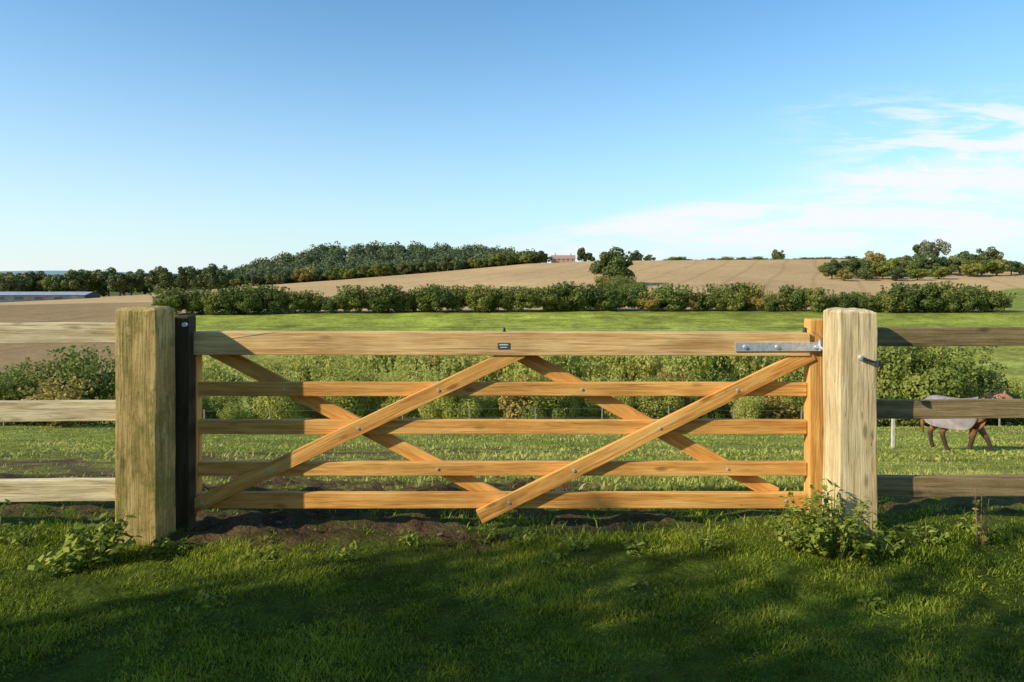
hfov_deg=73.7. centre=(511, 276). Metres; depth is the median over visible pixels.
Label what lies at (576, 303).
bush
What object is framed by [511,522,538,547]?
weed plant
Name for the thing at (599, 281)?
bush
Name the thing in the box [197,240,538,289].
woodland
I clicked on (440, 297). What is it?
bush
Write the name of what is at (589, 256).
tree
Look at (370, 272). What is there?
tree
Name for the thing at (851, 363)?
gate post
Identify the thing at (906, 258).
tree
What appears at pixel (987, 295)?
bush
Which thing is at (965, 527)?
weed plant
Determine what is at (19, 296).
barn
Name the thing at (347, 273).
tree
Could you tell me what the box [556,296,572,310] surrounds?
bush
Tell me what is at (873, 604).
weed plant
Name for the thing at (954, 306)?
bush
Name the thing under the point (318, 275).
tree
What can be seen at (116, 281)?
tree
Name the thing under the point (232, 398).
bush
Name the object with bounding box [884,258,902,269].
tree
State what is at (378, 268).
tree
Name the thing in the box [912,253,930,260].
tree
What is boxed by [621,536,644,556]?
weed plant
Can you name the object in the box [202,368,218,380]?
bush
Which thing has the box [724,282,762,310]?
bush
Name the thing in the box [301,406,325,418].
bush
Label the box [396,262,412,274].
tree
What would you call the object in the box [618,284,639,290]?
bush
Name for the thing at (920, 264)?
tree
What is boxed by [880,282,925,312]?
bush
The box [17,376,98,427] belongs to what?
bush
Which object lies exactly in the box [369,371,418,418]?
bush
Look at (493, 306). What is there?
bush
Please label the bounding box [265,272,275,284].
tree
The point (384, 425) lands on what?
field gate
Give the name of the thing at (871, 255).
tree
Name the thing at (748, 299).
bush
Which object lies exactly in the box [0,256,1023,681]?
ground
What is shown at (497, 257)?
tree
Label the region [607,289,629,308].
bush
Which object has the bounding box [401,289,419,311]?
bush
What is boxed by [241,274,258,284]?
tree
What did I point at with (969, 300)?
bush
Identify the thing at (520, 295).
bush
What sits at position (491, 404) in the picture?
bush
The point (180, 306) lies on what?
bush
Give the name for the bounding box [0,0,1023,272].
sky
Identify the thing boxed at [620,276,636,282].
bush
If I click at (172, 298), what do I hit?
bush
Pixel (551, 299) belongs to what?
bush
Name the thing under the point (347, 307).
bush
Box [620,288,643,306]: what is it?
bush
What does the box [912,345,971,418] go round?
bush
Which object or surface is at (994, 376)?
bush
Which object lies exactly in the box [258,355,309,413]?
bush
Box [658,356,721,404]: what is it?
bush
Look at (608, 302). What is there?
bush
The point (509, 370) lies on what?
bush
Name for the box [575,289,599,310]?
bush
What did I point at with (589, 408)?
bush
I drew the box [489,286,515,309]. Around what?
bush
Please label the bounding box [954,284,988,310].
bush
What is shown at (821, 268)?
tree
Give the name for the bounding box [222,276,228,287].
tree
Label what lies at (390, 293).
bush
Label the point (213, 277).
tree
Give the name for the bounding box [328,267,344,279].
tree
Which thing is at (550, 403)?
bush
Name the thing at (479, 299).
bush
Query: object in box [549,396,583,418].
bush
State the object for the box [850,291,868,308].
bush
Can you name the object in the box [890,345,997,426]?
bush
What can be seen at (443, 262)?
tree
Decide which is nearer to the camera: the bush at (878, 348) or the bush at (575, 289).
the bush at (878, 348)
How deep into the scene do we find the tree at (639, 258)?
609.61 m
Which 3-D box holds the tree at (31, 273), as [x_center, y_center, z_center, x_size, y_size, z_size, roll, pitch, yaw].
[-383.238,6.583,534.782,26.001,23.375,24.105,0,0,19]
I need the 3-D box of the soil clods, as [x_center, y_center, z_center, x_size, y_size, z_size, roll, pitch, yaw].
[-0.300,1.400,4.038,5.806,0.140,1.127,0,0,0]
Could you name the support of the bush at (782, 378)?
on the ground at (774, 276)
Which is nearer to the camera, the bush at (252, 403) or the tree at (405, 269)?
the bush at (252, 403)
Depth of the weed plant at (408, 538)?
3.62 m
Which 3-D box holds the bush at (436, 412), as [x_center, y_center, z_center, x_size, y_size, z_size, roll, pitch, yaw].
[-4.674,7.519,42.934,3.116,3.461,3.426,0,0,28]
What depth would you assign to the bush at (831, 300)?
205.88 m
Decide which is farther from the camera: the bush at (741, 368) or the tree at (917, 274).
the tree at (917, 274)
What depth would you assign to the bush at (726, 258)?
606.35 m
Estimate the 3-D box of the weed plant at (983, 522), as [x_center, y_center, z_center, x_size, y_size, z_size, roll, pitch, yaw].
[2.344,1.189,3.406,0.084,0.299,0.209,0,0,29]
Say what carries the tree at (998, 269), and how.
on the ground at (774, 276)
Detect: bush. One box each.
[0,360,83,425]
[0,369,28,423]
[0,372,36,424]
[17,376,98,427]
[21,344,115,426]
[101,394,115,425]
[148,286,191,314]
[179,287,211,313]
[179,292,190,311]
[181,294,197,313]
[200,290,235,313]
[201,291,222,314]
[202,355,250,405]
[202,360,238,398]
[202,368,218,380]
[202,396,225,418]
[204,396,248,418]
[215,401,248,418]
[219,286,251,314]
[228,283,275,310]
[228,287,262,312]
[236,367,289,418]
[244,362,294,413]
[250,369,306,418]
[252,284,289,312]
[253,306,264,312]
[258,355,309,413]
[265,290,288,313]
[277,290,303,312]
[277,355,325,412]
[288,292,314,311]
[295,355,346,379]
[296,290,323,312]
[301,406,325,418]
[307,362,375,418]
[309,362,352,381]
[310,297,325,311]
[321,296,337,312]
[331,284,373,310]
[333,355,372,375]
[336,298,354,311]
[339,362,386,416]
[341,356,369,378]
[349,355,418,376]
[352,289,373,311]
[353,372,399,417]
[363,284,402,312]
[363,298,376,311]
[368,294,389,310]
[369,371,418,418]
[378,355,432,417]
[381,363,440,418]
[391,296,404,312]
[397,291,415,311]
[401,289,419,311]
[404,355,455,378]
[408,289,426,311]
[413,283,443,311]
[417,369,457,418]
[422,355,479,416]
[424,285,457,311]
[430,372,481,418]
[446,355,501,396]
[448,285,476,311]
[464,284,496,311]
[467,396,489,418]
[475,396,507,418]
[480,355,556,381]
[482,288,505,311]
[483,356,509,381]
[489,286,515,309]
[490,288,502,310]
[493,373,544,418]
[501,291,518,311]
[504,286,541,310]
[513,356,558,418]
[517,356,588,418]
[521,288,546,308]
[521,376,575,418]
[522,406,548,418]
[526,287,561,310]
[531,285,568,311]
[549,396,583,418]
[552,281,591,310]
[552,358,604,379]
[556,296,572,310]
[564,291,582,310]
[565,377,599,418]
[572,361,619,381]
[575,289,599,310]
[579,356,616,412]
[582,283,612,308]
[586,404,608,418]
[589,356,630,380]
[593,297,603,310]
[594,276,607,287]
[596,287,625,310]
[599,378,637,418]
[603,277,612,286]
[604,282,622,289]
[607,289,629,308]
[608,274,623,286]
[609,356,662,415]
[613,356,679,381]
[615,278,634,285]
[617,286,651,308]
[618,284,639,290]
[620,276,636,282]
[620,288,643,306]
[622,282,646,291]
[628,375,686,418]
[631,282,650,292]
[636,291,661,310]
[641,367,700,413]
[649,282,693,311]
[656,303,668,309]
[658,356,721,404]
[685,370,744,418]
[688,295,701,310]
[688,396,723,418]
[689,356,757,381]
[691,292,716,310]
[696,283,727,305]
[708,288,734,310]
[711,356,766,416]
[722,256,733,259]
[722,286,747,310]
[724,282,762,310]
[728,396,764,418]
[736,257,749,259]
[736,281,764,310]
[749,289,772,310]
[749,356,784,401]
[750,256,764,259]
[751,396,798,418]
[761,295,775,311]
[769,293,791,311]
[769,356,803,418]
[778,284,805,310]
[780,356,803,414]
[780,403,803,418]
[790,296,807,309]
[798,367,803,381]
[804,287,833,311]
[819,296,834,308]
[828,294,841,306]
[834,291,856,307]
[842,256,856,258]
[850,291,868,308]
[853,295,879,309]
[863,295,882,311]
[869,290,907,312]
[874,295,885,311]
[877,345,926,425]
[877,345,955,426]
[877,349,922,426]
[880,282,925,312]
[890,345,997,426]
[907,283,949,312]
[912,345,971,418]
[915,362,980,426]
[927,280,969,312]
[940,358,1019,425]
[942,295,962,312]
[949,286,983,311]
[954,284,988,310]
[965,376,999,420]
[973,289,999,311]
[981,291,999,311]
[987,290,1015,311]
[992,418,1023,424]
[993,377,1023,396]
[999,389,1023,425]
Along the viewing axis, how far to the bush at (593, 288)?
207.69 m
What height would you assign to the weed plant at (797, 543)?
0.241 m
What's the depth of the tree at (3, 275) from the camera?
496.72 m
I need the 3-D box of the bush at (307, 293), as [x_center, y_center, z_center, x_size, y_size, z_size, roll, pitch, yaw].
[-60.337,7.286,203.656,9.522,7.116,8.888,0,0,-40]
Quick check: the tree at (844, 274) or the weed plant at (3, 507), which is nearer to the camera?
the weed plant at (3, 507)
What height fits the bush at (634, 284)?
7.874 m
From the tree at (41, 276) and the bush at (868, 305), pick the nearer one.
the bush at (868, 305)
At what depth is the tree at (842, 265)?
416.77 m
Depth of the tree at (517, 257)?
606.80 m
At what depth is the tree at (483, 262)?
602.68 m
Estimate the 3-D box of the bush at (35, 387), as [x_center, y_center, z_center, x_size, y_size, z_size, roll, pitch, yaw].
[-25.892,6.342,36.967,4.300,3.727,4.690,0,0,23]
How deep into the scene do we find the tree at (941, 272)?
398.01 m
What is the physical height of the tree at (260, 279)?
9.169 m
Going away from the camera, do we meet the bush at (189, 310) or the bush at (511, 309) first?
the bush at (189, 310)
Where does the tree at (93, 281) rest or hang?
on the ground at (774, 276)
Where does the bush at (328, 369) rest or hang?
on the ground at (774, 276)
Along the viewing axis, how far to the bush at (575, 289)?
206.19 m
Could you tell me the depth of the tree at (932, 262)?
428.97 m
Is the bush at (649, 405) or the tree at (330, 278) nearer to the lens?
the bush at (649, 405)
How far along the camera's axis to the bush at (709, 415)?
42.42 m
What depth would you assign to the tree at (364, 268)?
606.42 m
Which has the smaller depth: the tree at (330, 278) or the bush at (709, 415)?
the bush at (709, 415)
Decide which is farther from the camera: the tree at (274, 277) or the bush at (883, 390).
the tree at (274, 277)
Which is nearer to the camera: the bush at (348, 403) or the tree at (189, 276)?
the bush at (348, 403)
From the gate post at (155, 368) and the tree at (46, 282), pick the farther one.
the tree at (46, 282)
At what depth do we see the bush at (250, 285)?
198.95 m
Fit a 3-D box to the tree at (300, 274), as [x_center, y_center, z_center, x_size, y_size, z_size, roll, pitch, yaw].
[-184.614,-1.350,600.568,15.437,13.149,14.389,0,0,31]
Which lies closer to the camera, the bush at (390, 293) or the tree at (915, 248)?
the bush at (390, 293)
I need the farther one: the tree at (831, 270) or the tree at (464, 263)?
the tree at (464, 263)
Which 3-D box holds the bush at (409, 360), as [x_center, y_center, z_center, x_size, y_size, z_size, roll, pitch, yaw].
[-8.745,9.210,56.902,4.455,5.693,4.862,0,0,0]
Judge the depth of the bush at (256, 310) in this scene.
201.22 m
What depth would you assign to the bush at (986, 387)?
40.55 m
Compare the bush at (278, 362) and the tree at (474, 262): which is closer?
the bush at (278, 362)
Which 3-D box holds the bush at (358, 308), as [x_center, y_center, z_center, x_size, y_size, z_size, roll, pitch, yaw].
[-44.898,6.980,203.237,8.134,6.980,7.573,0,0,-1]
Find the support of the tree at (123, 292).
on the ground at (774, 276)
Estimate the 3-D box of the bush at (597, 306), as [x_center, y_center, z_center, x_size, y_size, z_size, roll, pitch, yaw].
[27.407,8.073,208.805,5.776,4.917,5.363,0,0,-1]
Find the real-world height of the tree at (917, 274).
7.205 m
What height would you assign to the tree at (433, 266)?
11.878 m
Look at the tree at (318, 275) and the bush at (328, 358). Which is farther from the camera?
the tree at (318, 275)
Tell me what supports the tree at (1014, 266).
on the ground at (774, 276)
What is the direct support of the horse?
on the ground at (774, 276)
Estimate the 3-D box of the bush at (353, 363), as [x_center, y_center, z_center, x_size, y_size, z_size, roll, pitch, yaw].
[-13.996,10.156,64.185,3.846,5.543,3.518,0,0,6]
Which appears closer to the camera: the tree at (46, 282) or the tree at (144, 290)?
the tree at (46, 282)
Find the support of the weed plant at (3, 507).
on the ground at (774, 276)
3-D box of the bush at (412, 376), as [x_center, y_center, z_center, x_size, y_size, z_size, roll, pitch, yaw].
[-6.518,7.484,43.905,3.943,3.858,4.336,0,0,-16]
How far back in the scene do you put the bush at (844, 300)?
203.68 m
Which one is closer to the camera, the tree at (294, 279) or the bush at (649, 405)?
the bush at (649, 405)
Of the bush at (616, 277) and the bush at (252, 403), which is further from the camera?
the bush at (616, 277)
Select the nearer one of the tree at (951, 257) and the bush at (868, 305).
the bush at (868, 305)
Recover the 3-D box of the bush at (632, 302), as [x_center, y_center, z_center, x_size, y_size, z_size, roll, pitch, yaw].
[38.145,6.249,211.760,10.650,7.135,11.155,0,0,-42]
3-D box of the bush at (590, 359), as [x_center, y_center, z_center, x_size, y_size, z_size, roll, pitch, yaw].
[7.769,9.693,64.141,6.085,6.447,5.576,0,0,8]
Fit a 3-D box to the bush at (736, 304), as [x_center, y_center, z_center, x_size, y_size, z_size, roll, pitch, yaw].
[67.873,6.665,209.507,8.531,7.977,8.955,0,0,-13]
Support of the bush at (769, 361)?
on the ground at (774, 276)
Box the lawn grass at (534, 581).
[0,477,1023,681]
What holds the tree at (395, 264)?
on the ground at (774, 276)
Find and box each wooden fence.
[0,322,115,500]
[877,326,1023,495]
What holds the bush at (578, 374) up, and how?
on the ground at (774, 276)
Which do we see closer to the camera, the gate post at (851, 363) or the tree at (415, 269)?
the gate post at (851, 363)
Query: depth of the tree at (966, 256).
466.79 m
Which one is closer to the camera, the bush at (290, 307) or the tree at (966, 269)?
the bush at (290, 307)
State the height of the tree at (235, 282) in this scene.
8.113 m
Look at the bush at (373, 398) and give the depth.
43.53 m
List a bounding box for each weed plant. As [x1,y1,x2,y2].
[0,499,11,535]
[0,520,45,545]
[27,539,93,575]
[62,512,141,567]
[150,535,188,553]
[175,590,228,611]
[241,546,278,564]
[323,540,359,560]
[398,528,423,545]
[467,522,501,544]
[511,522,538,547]
[532,547,573,569]
[559,533,594,550]
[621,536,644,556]
[628,578,663,601]
[689,528,724,550]
[761,496,821,550]
[785,478,874,560]
[834,510,904,559]
[856,592,892,616]
[903,518,950,544]
[955,517,1006,538]
[971,487,992,546]
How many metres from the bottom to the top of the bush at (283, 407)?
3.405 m
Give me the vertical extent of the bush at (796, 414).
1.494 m
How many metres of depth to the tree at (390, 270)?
599.17 m
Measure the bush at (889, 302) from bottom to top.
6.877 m
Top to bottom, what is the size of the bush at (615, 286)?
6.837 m
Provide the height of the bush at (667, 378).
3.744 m
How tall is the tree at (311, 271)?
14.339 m
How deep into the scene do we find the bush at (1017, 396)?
41.12 m
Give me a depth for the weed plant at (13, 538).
3.48 m
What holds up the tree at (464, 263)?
on the ground at (774, 276)
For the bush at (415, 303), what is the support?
on the ground at (774, 276)
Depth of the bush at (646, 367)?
58.74 m
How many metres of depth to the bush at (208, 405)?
42.21 m
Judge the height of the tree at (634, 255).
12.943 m
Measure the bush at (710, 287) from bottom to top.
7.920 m
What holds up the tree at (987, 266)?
on the ground at (774, 276)
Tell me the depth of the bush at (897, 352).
38.74 m
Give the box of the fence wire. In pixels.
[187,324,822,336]
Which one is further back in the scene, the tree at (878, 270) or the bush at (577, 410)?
the tree at (878, 270)
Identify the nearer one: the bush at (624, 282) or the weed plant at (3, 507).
the weed plant at (3, 507)
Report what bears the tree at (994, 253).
on the ground at (774, 276)
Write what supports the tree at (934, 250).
on the ground at (774, 276)
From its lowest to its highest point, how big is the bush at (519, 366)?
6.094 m
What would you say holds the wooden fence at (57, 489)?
on the ground at (774, 276)
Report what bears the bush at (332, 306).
on the ground at (774, 276)
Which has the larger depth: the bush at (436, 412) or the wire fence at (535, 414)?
the bush at (436, 412)
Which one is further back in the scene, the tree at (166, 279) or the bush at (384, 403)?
the tree at (166, 279)
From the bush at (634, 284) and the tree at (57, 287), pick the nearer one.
the bush at (634, 284)
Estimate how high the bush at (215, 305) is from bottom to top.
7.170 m
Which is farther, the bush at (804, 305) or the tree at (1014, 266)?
the tree at (1014, 266)
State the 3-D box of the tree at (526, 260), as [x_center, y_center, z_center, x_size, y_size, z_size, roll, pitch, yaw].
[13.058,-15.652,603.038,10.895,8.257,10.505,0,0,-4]
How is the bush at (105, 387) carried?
on the ground at (774, 276)
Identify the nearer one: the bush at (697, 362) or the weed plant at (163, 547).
the weed plant at (163, 547)
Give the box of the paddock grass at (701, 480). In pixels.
[0,424,1023,490]
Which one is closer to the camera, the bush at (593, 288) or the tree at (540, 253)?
the bush at (593, 288)
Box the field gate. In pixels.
[194,318,822,523]
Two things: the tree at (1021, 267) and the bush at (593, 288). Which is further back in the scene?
the tree at (1021, 267)
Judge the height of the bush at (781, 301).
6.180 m
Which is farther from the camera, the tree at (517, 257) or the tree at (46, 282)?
the tree at (517, 257)
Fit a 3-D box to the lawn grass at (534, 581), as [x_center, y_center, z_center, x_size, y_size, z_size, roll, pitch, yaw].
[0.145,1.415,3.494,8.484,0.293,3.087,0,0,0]
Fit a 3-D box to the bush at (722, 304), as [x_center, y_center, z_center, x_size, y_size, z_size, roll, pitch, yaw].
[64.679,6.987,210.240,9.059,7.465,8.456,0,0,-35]
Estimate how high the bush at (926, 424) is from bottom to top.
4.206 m
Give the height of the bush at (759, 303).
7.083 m
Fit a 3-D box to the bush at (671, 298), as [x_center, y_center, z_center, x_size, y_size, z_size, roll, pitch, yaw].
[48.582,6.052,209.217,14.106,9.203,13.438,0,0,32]
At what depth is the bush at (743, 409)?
41.39 m
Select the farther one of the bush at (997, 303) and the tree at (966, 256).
the tree at (966, 256)
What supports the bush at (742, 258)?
on the ground at (774, 276)
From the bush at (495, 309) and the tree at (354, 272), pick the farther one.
the tree at (354, 272)
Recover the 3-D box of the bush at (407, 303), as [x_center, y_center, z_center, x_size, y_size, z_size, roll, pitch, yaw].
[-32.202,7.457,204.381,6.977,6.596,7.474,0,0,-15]
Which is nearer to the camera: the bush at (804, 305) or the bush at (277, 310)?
the bush at (277, 310)
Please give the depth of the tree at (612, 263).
347.39 m
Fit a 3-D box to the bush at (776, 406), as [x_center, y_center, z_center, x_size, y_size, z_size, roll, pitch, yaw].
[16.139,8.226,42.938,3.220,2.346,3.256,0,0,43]
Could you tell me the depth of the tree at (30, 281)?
525.67 m
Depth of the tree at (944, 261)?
436.45 m
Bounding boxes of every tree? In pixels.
[0,272,14,280]
[0,274,21,291]
[5,278,27,291]
[15,271,42,291]
[17,276,33,291]
[22,271,46,291]
[41,277,66,291]
[49,274,68,291]
[51,269,88,291]
[63,270,97,291]
[87,267,116,296]
[106,273,128,295]
[116,271,134,295]
[120,273,144,294]
[135,269,153,293]
[137,278,151,293]
[143,270,164,292]
[144,266,175,292]
[173,266,201,289]
[173,274,190,291]
[196,269,210,289]
[201,263,234,289]
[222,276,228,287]
[228,278,240,285]
[236,275,249,285]
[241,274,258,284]
[255,276,265,284]
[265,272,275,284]
[271,274,286,283]
[276,272,291,283]
[289,273,300,282]
[291,268,309,282]
[304,267,315,281]
[312,269,322,280]
[322,269,337,280]
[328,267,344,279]
[338,269,352,278]
[349,267,360,278]
[355,263,371,277]
[365,268,374,277]
[372,262,389,276]
[380,266,393,275]
[388,261,402,274]
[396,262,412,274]
[410,263,421,273]
[415,261,430,272]
[425,260,436,272]
[439,255,454,270]
[448,260,461,269]
[460,259,468,269]
[467,257,481,268]
[479,258,487,267]
[484,252,500,266]
[488,253,505,265]
[503,252,514,265]
[511,252,526,264]
[521,255,532,263]
[527,254,535,263]
[533,250,547,262]
[539,253,551,262]
[577,247,586,260]
[583,252,595,261]
[588,246,635,278]
[624,250,641,260]
[637,255,646,260]
[645,254,655,260]
[771,249,784,258]
[817,262,828,272]
[823,265,838,278]
[829,259,849,270]
[835,269,852,280]
[844,258,874,278]
[845,258,863,275]
[858,267,874,279]
[862,250,886,265]
[870,260,895,278]
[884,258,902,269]
[886,268,908,280]
[892,260,917,276]
[897,255,911,260]
[905,258,930,270]
[908,268,928,279]
[912,241,939,258]
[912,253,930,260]
[918,239,951,257]
[921,256,940,273]
[928,266,950,278]
[935,256,953,274]
[947,256,960,271]
[947,258,974,275]
[954,251,985,262]
[959,263,983,276]
[973,260,996,275]
[975,246,1003,260]
[989,259,1010,275]
[1006,261,1020,274]
[1018,262,1023,273]
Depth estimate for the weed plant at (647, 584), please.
2.99 m
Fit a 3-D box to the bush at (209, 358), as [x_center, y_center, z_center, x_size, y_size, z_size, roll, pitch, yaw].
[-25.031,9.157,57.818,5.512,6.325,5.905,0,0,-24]
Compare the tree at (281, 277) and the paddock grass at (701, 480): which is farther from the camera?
the tree at (281, 277)
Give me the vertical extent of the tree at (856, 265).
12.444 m
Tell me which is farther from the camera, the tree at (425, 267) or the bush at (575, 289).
the tree at (425, 267)
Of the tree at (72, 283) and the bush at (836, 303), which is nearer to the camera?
the bush at (836, 303)
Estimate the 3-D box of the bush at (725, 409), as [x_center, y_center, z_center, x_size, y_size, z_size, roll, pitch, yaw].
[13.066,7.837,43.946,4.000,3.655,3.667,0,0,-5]
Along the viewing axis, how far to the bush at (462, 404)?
41.43 m
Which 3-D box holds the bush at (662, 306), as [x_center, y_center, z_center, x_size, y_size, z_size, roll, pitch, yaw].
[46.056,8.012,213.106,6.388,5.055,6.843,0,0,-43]
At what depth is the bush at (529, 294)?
207.71 m
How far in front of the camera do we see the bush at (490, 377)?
59.20 m
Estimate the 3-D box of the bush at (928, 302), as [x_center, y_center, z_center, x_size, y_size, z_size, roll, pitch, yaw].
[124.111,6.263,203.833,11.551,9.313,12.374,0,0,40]
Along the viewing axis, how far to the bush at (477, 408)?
44.09 m
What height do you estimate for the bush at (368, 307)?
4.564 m
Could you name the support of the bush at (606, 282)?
on the ground at (774, 276)
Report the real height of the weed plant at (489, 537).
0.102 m
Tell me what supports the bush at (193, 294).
on the ground at (774, 276)
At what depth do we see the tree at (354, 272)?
609.79 m
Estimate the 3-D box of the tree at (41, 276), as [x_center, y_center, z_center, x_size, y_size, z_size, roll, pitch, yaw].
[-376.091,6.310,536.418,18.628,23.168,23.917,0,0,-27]
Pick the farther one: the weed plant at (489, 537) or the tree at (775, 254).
the tree at (775, 254)
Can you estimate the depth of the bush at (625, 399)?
42.24 m
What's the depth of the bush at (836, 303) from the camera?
207.33 m
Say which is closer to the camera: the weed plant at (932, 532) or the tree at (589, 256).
the weed plant at (932, 532)
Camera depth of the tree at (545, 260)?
609.74 m
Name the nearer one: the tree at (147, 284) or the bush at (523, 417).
the bush at (523, 417)
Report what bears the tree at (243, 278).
on the ground at (774, 276)
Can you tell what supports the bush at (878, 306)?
on the ground at (774, 276)
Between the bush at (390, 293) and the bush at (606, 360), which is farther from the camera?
the bush at (390, 293)
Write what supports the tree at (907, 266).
on the ground at (774, 276)
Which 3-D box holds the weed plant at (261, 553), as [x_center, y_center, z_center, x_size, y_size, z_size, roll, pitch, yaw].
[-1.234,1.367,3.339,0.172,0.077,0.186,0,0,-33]
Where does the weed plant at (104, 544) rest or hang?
on the ground at (774, 276)
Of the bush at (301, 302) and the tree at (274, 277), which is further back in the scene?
the tree at (274, 277)
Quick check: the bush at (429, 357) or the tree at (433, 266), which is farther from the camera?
the tree at (433, 266)
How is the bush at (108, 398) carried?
on the ground at (774, 276)
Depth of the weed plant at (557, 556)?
3.33 m
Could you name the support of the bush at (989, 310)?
on the ground at (774, 276)
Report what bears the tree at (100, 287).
on the ground at (774, 276)
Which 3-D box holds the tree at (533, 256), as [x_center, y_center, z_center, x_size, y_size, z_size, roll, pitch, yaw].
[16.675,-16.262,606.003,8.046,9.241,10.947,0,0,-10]
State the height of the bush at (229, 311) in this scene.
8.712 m
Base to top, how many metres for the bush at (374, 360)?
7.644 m
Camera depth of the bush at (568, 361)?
54.43 m
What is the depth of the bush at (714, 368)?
56.82 m
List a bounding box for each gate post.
[115,305,195,545]
[818,307,880,534]
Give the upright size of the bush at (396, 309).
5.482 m
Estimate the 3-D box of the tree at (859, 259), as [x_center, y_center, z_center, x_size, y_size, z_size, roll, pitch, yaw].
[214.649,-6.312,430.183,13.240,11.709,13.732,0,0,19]
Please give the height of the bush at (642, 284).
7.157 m
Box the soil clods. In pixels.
[0,489,946,551]
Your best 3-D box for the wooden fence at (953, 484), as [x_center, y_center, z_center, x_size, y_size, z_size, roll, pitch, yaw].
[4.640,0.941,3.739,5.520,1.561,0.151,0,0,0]
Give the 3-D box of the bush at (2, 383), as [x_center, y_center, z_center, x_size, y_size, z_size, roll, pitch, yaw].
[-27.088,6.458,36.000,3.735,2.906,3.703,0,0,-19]
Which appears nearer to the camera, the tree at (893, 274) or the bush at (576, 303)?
the bush at (576, 303)
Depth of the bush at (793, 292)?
207.98 m
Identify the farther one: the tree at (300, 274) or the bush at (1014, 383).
the tree at (300, 274)
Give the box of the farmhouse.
[551,253,575,262]
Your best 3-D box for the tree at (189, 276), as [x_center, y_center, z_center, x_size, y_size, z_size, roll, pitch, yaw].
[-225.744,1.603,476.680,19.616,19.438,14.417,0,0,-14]
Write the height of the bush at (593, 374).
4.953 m
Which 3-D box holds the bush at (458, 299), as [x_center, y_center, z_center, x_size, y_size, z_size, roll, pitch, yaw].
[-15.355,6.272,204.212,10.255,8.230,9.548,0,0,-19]
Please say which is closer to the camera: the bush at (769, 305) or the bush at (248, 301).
the bush at (248, 301)
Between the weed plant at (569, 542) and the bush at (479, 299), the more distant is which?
the bush at (479, 299)
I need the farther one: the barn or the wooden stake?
the barn
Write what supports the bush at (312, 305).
on the ground at (774, 276)
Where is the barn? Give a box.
[0,292,99,301]
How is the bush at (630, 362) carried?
on the ground at (774, 276)
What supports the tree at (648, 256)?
on the ground at (774, 276)
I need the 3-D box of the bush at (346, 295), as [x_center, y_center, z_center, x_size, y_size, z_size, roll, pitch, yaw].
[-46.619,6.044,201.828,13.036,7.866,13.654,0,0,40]
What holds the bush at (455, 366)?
on the ground at (774, 276)
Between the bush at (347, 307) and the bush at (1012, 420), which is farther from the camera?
the bush at (347, 307)
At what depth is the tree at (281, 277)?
598.48 m
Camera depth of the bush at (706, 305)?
208.72 m
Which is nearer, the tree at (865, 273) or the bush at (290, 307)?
the bush at (290, 307)
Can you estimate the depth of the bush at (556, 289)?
206.60 m
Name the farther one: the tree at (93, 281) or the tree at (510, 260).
the tree at (510, 260)
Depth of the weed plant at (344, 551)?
3.38 m
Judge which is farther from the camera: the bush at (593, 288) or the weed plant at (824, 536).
the bush at (593, 288)
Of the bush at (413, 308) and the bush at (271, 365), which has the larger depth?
the bush at (413, 308)
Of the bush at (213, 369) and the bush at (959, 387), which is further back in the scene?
the bush at (213, 369)
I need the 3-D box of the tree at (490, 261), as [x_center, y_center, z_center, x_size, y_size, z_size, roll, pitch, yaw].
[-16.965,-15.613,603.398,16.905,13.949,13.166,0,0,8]
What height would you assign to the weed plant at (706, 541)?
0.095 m
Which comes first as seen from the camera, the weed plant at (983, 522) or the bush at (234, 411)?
the weed plant at (983, 522)
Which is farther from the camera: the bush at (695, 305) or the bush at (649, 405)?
the bush at (695, 305)
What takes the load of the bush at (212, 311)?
on the ground at (774, 276)
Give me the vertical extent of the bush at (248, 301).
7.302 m
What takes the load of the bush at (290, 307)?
on the ground at (774, 276)
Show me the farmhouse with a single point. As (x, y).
(562, 258)
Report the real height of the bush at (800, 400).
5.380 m
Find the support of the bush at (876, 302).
on the ground at (774, 276)
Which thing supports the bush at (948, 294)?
on the ground at (774, 276)
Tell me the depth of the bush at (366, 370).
59.20 m
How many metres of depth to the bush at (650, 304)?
206.01 m
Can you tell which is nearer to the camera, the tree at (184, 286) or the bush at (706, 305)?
the bush at (706, 305)
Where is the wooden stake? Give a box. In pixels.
[891,418,894,447]
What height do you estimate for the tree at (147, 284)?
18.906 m
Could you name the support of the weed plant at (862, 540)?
on the ground at (774, 276)
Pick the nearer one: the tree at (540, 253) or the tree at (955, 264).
the tree at (955, 264)
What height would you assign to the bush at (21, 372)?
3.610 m
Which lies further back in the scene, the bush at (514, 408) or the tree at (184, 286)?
the tree at (184, 286)
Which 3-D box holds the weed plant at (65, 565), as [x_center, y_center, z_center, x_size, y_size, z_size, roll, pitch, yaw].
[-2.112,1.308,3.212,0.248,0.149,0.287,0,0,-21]
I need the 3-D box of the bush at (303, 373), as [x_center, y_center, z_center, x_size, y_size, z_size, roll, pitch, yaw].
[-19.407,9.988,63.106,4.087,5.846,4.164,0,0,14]
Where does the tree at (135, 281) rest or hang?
on the ground at (774, 276)
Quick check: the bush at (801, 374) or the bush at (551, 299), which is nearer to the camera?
the bush at (801, 374)
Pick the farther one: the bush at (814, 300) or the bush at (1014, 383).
the bush at (814, 300)
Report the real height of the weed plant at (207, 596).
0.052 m
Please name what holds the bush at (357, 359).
on the ground at (774, 276)
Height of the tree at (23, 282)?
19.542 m
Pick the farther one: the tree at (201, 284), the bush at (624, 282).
the tree at (201, 284)
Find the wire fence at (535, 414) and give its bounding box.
[3,407,999,426]
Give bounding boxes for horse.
[920,390,1011,450]
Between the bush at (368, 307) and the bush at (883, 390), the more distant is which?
the bush at (368, 307)
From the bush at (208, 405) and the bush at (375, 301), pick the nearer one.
the bush at (208, 405)
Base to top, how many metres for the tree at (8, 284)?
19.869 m
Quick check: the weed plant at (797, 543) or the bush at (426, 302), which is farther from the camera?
the bush at (426, 302)

